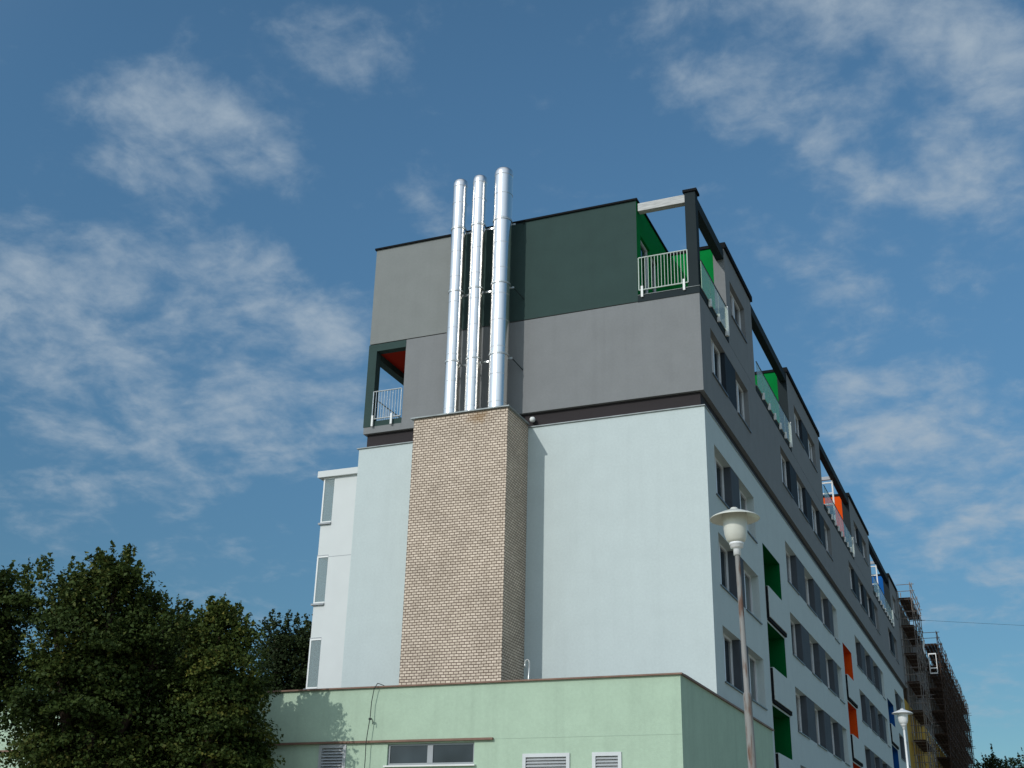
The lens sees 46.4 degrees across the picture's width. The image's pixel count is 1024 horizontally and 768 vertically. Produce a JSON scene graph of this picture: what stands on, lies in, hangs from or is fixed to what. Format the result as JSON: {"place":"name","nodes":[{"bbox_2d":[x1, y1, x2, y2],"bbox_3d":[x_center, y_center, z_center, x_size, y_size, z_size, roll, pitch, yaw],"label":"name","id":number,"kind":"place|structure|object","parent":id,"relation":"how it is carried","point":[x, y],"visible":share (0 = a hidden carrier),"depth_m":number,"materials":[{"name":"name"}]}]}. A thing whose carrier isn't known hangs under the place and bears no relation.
{"place":"outdoors","nodes":[
{"label":"outdoors","id":0,"kind":"place"},
{"bbox_2d":[0,0,1023,767],"label":"sky","id":1,"kind":"structure","parent":0,"point":[198,198],"materials":[{"name":"blue"}]},
{"label":"ground","id":2,"kind":"structure","parent":0,"visible":0},
{"bbox_2d":[0,560,48,704],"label":"tree","id":3,"kind":"object","parent":2,"relation":"on","point":[10,638],"visible":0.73,"depth_m":31.27,"materials":[{"name":"green plant"}]},
{"bbox_2d":[0,540,205,767],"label":"tree","id":4,"kind":"object","parent":2,"relation":"on","point":[95,677],"visible":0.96,"depth_m":30.30,"materials":[{"name":"green plant"}]},
{"bbox_2d":[157,604,202,668],"bbox_3d":[-14.674,15.813,50.271,4.771,12.992,4.184,-8,-25,21],"label":"tree","id":5,"kind":"object","parent":2,"relation":"on","point":[178,650],"visible":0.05,"depth_m":51.22,"materials":[{"name":"green plant"}]},
{"bbox_2d":[144,592,285,767],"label":"tree","id":6,"kind":"object","parent":2,"relation":"on","point":[218,700],"visible":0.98,"depth_m":30.55,"materials":[{"name":"green plant"}]},
{"bbox_2d":[250,609,320,690],"bbox_3d":[-9.371,16.249,50.998,5.662,12.993,5.676,-8,-25,21],"label":"tree","id":7,"kind":"object","parent":2,"relation":"on","point":[288,654],"visible":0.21,"depth_m":51.37,"materials":[{"name":"green plant"}]},
{"bbox_2d":[0,672,773,767],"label":"annexe","id":8,"kind":"structure","parent":2,"relation":"on","point":[671,720],"depth_m":31.05,"materials":[{"name":"paint"}]},
{"bbox_2d":[364,683,383,767],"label":"cable","id":9,"kind":"object","parent":8,"relation":"hanging from","point":[369,722],"visible":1,"depth_m":32.07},
{"bbox_2d":[383,742,475,766],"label":"strip window","id":10,"kind":"structure","parent":8,"relation":"in","point":[430,754],"depth_m":31.28,"materials":[{"name":"grey glass"}]},
{"bbox_2d":[399,405,529,684],"bbox_3d":[-1.423,5.251,36.557,3.410,8.830,1.777,-8,-25,21],"label":"brick shaft","id":11,"kind":"object","parent":8,"relation":"on","point":[464,602],"visible":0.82,"depth_m":35.88,"materials":[{"name":"brick"}]},
{"bbox_2d":[443,179,467,412],"bbox_3d":[-1.908,-2.920,40.533,0.645,9.295,0.645,-8,-25,21],"label":"flue pipe","id":12,"kind":"object","parent":11,"relation":"on","point":[455,314],"visible":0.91,"depth_m":40.29,"materials":[{"name":"silver metal"}]},
{"bbox_2d":[464,175,486,410],"bbox_3d":[-1.216,-3.018,40.263,0.625,9.295,0.625,-8,-25,21],"label":"flue pipe","id":13,"kind":"object","parent":11,"relation":"on","point":[474,334],"visible":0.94,"depth_m":40.02,"materials":[{"name":"silver metal"}]},
{"bbox_2d":[487,167,512,407],"bbox_3d":[-0.379,-3.174,39.951,0.805,9.375,0.805,-8,-25,21],"label":"flue pipe","id":14,"kind":"object","parent":11,"relation":"on","point":[499,315],"visible":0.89,"depth_m":39.65,"materials":[{"name":"silver metal"}]},
{"bbox_2d":[524,659,529,678],"bbox_3d":[0.428,8.491,34.300,0.196,1.168,0.056,-8,-25,21],"label":"vent pipe","id":15,"kind":"object","parent":8,"relation":"on","point":[528,660],"visible":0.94,"depth_m":34.42,"materials":[{"name":"metal"}]},
{"bbox_2d":[306,187,910,767],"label":"apartment building","id":16,"kind":"structure","parent":2,"relation":"on","point":[666,425],"depth_m":39.44,"materials":[{"name":"white paint"}]},
{"bbox_2d":[445,351,522,369],"bbox_3d":[-1.035,-0.623,39.370,2.614,0.323,1.068,-8,-25,21],"label":"pipe bracket","id":17,"kind":"object","parent":16,"relation":"attached to","point":[482,362],"visible":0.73,"depth_m":39.16,"materials":[{"name":"metal"}]},
{"bbox_2d":[448,280,523,298],"bbox_3d":[-0.978,-3.016,40.385,2.614,0.323,1.068,-8,-25,21],"label":"pipe bracket","id":18,"kind":"object","parent":16,"relation":"attached to","point":[484,292],"visible":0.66,"depth_m":40.20,"materials":[{"name":"metal"}]},
{"bbox_2d":[451,216,524,234],"bbox_3d":[-0.898,-5.505,41.490,2.615,0.344,1.167,-8,-25,21],"label":"pipe bracket","id":19,"kind":"object","parent":16,"relation":"attached to","point":[513,224],"visible":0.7,"depth_m":41.15,"materials":[{"name":"metal"}]},
{"bbox_2d":[641,242,647,293],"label":"window","id":20,"kind":"structure","parent":16,"relation":"in","point":[644,273],"depth_m":40.45,"materials":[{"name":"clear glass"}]},
{"bbox_2d":[652,259,655,291],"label":"window","id":21,"kind":"structure","parent":16,"relation":"in","point":[653,274],"depth_m":41.49,"materials":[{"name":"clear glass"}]},
{"bbox_2d":[711,339,728,396],"bbox_3d":[6.693,-0.683,39.261,0.320,1.633,2.130,-8,-25,21],"label":"window","id":22,"kind":"structure","parent":16,"relation":"in","point":[716,367],"depth_m":39.76,"materials":[{"name":"clear glass"}]},
{"bbox_2d":[715,457,729,509],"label":"window","id":23,"kind":"structure","parent":16,"relation":"in","point":[719,474],"depth_m":38.31,"materials":[{"name":"clear glass"}]},
{"bbox_2d":[719,543,737,601],"bbox_3d":[6.460,5.626,36.487,0.400,1.643,2.360,-8,-25,21],"label":"window","id":24,"kind":"structure","parent":16,"relation":"in","point":[723,556],"depth_m":37.19,"materials":[{"name":"clear glass"}]},
{"bbox_2d":[723,633,742,693],"bbox_3d":[6.398,8.203,35.394,0.400,1.643,2.360,-8,-25,21],"label":"window","id":25,"kind":"structure","parent":16,"relation":"in","point":[727,642],"depth_m":36.09,"materials":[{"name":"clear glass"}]},
{"bbox_2d":[730,292,747,343],"bbox_3d":[8.171,-2.598,43.706,0.300,1.413,2.480,-8,-25,21],"label":"window","id":26,"kind":"structure","parent":16,"relation":"in","point":[735,311],"depth_m":44.15,"materials":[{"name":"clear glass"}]},
{"bbox_2d":[736,380,751,432],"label":"window","id":27,"kind":"structure","parent":16,"relation":"in","point":[740,399],"depth_m":42.89,"materials":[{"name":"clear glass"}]},
{"bbox_2d":[739,489,757,543],"bbox_3d":[7.860,4.335,40.535,0.400,1.643,2.380,-8,-25,21],"label":"window","id":28,"kind":"structure","parent":16,"relation":"in","point":[743,500],"depth_m":41.30,"materials":[{"name":"clear glass"}]},
{"bbox_2d":[744,570,762,624],"bbox_3d":[7.798,6.912,39.443,0.400,1.643,2.380,-8,-25,21],"label":"window","id":29,"kind":"structure","parent":16,"relation":"in","point":[747,578],"depth_m":40.19,"materials":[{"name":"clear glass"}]},
{"bbox_2d":[748,654,767,710],"bbox_3d":[7.736,9.489,38.350,0.400,1.643,2.380,-8,-25,21],"label":"window","id":30,"kind":"structure","parent":16,"relation":"in","point":[752,662],"depth_m":39.08,"materials":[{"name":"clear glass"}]},
{"bbox_2d":[781,455,793,498],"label":"window","id":31,"kind":"structure","parent":16,"relation":"in","point":[783,464],"depth_m":49.87,"materials":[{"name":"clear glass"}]},
{"bbox_2d":[777,551,799,594],"bbox_3d":[10.966,7.319,47.396,0.400,1.643,2.480,-8,-25,21],"label":"window","id":32,"kind":"structure","parent":16,"relation":"in","point":[789,580],"depth_m":48.29,"materials":[{"name":"white glass"}]},
{"bbox_2d":[785,620,804,665],"bbox_3d":[10.904,9.896,46.303,0.400,1.643,2.480,-8,-25,21],"label":"window frame","id":33,"kind":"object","parent":16,"relation":"in","point":[794,650],"depth_m":47.19,"materials":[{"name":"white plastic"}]},
{"bbox_2d":[794,413,804,448],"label":"window","id":34,"kind":"structure","parent":16,"relation":"in","point":[796,420],"depth_m":54.79,"materials":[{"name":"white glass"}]},
{"bbox_2d":[795,692,810,739],"bbox_3d":[10.842,12.473,45.210,0.400,1.643,2.480,-8,-25,21],"label":"window frame","id":35,"kind":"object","parent":16,"relation":"in","point":[798,707],"depth_m":46.08,"materials":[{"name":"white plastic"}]},
{"bbox_2d":[797,481,808,522],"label":"window","id":36,"kind":"structure","parent":16,"relation":"in","point":[800,502],"depth_m":53.07,"materials":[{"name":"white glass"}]},
{"bbox_2d":[805,576,817,616],"bbox_3d":[12.596,8.884,50.995,0.400,1.643,2.380,-8,-25,21],"label":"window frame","id":37,"kind":"structure","parent":16,"relation":"in","point":[806,580],"depth_m":51.89,"materials":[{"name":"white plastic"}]},
{"bbox_2d":[808,440,817,472],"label":"window","id":38,"kind":"structure","parent":16,"relation":"in","point":[809,445],"depth_m":57.85,"materials":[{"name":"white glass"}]},
{"bbox_2d":[809,640,822,681],"bbox_3d":[12.534,11.461,49.902,0.400,1.643,2.380,-8,-25,21],"label":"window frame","id":39,"kind":"structure","parent":16,"relation":"in","point":[811,645],"depth_m":50.79,"materials":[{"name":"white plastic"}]},
{"bbox_2d":[811,505,822,543],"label":"window","id":40,"kind":"structure","parent":16,"relation":"in","point":[813,511],"depth_m":56.25,"materials":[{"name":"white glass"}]},
{"bbox_2d":[815,709,827,750],"bbox_3d":[12.472,14.039,48.809,0.400,1.643,2.380,-8,-25,21],"label":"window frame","id":41,"kind":"structure","parent":16,"relation":"in","point":[816,711],"depth_m":49.69,"materials":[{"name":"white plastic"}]},
{"bbox_2d":[821,598,831,633],"bbox_3d":[14.149,10.376,54.425,0.400,1.643,2.280,-8,-25,21],"label":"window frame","id":42,"kind":"structure","parent":16,"relation":"in","point":[821,598],"depth_m":55.35,"materials":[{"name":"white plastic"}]},
{"bbox_2d":[824,526,833,560],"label":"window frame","id":43,"kind":"structure","parent":16,"relation":"in","point":[825,529],"depth_m":59.16,"materials":[{"name":"white plastic"}]},
{"bbox_2d":[826,659,836,695],"bbox_3d":[14.087,12.953,53.332,0.400,1.643,2.280,-8,-25,21],"label":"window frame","id":44,"kind":"structure","parent":16,"relation":"in","point":[826,659],"depth_m":54.24,"materials":[{"name":"white plastic"}]},
{"bbox_2d":[831,722,842,760],"bbox_3d":[14.025,15.530,52.239,0.400,1.643,2.280,-8,-25,21],"label":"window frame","id":45,"kind":"structure","parent":16,"relation":"in","point":[831,722],"depth_m":53.14,"materials":[{"name":"white plastic"}]},
{"bbox_2d":[849,567,856,597],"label":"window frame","id":46,"kind":"structure","parent":16,"relation":"in","point":[849,567],"depth_m":66.31,"materials":[{"name":"white plastic"}]},
{"bbox_2d":[854,527,860,551],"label":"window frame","id":47,"kind":"structure","parent":16,"relation":"in","point":[854,527],"depth_m":71.03,"materials":[{"name":"white plastic"}]},
{"bbox_2d":[858,582,866,612],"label":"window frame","id":48,"kind":"structure","parent":16,"relation":"in","point":[858,582],"depth_m":69.56,"materials":[{"name":"white plastic"}]},
{"bbox_2d":[862,542,868,566],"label":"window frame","id":49,"kind":"structure","parent":16,"relation":"in","point":[862,542],"depth_m":74.08,"materials":[{"name":"white plastic"}]},
{"bbox_2d":[867,597,874,624],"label":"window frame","id":50,"kind":"structure","parent":16,"relation":"in","point":[867,597],"depth_m":72.66,"materials":[{"name":"white plastic"}]},
{"bbox_2d":[710,507,759,767],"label":"street lamp","id":51,"kind":"object","parent":2,"relation":"on","point":[734,522],"visible":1,"depth_m":15.64,"materials":[{"name":"white metal"}]},
{"bbox_2d":[892,708,912,767],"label":"street lamp","id":52,"kind":"object","parent":2,"relation":"on","point":[902,714],"visible":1,"depth_m":38.29,"materials":[{"name":"white metal"}]},
{"bbox_2d":[897,582,939,767],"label":"scaffold","id":53,"kind":"object","parent":2,"relation":"on","point":[916,664],"visible":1,"depth_m":89.74,"materials":[{"name":"brown metal"}]},
{"bbox_2d":[899,603,967,767],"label":"unfinished block","id":54,"kind":"structure","parent":2,"relation":"on","point":[909,729],"depth_m":93.84,"materials":[{"name":"concrete"}]},
{"bbox_2d":[924,632,975,767],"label":"scaffold","id":55,"kind":"object","parent":2,"relation":"on","point":[953,739],"visible":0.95,"depth_m":113.34,"materials":[{"name":"brown metal"}]},
{"bbox_2d":[928,653,937,673],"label":"ladder frame","id":56,"kind":"object","parent":55,"relation":"attached to","point":[933,667],"visible":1,"depth_m":106.08,"materials":[{"name":"silver metal"}]},
{"bbox_2d":[974,744,1016,767],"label":"tree","id":57,"kind":"object","parent":2,"relation":"on","point":[991,761],"visible":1,"depth_m":100.72,"materials":[{"name":"green plant"}]},
{"bbox_2d":[1002,747,1023,767],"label":"tree","id":58,"kind":"object","parent":2,"relation":"on","point":[1012,760],"visible":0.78,"depth_m":104.16,"materials":[{"name":"green plant"}]}
]}

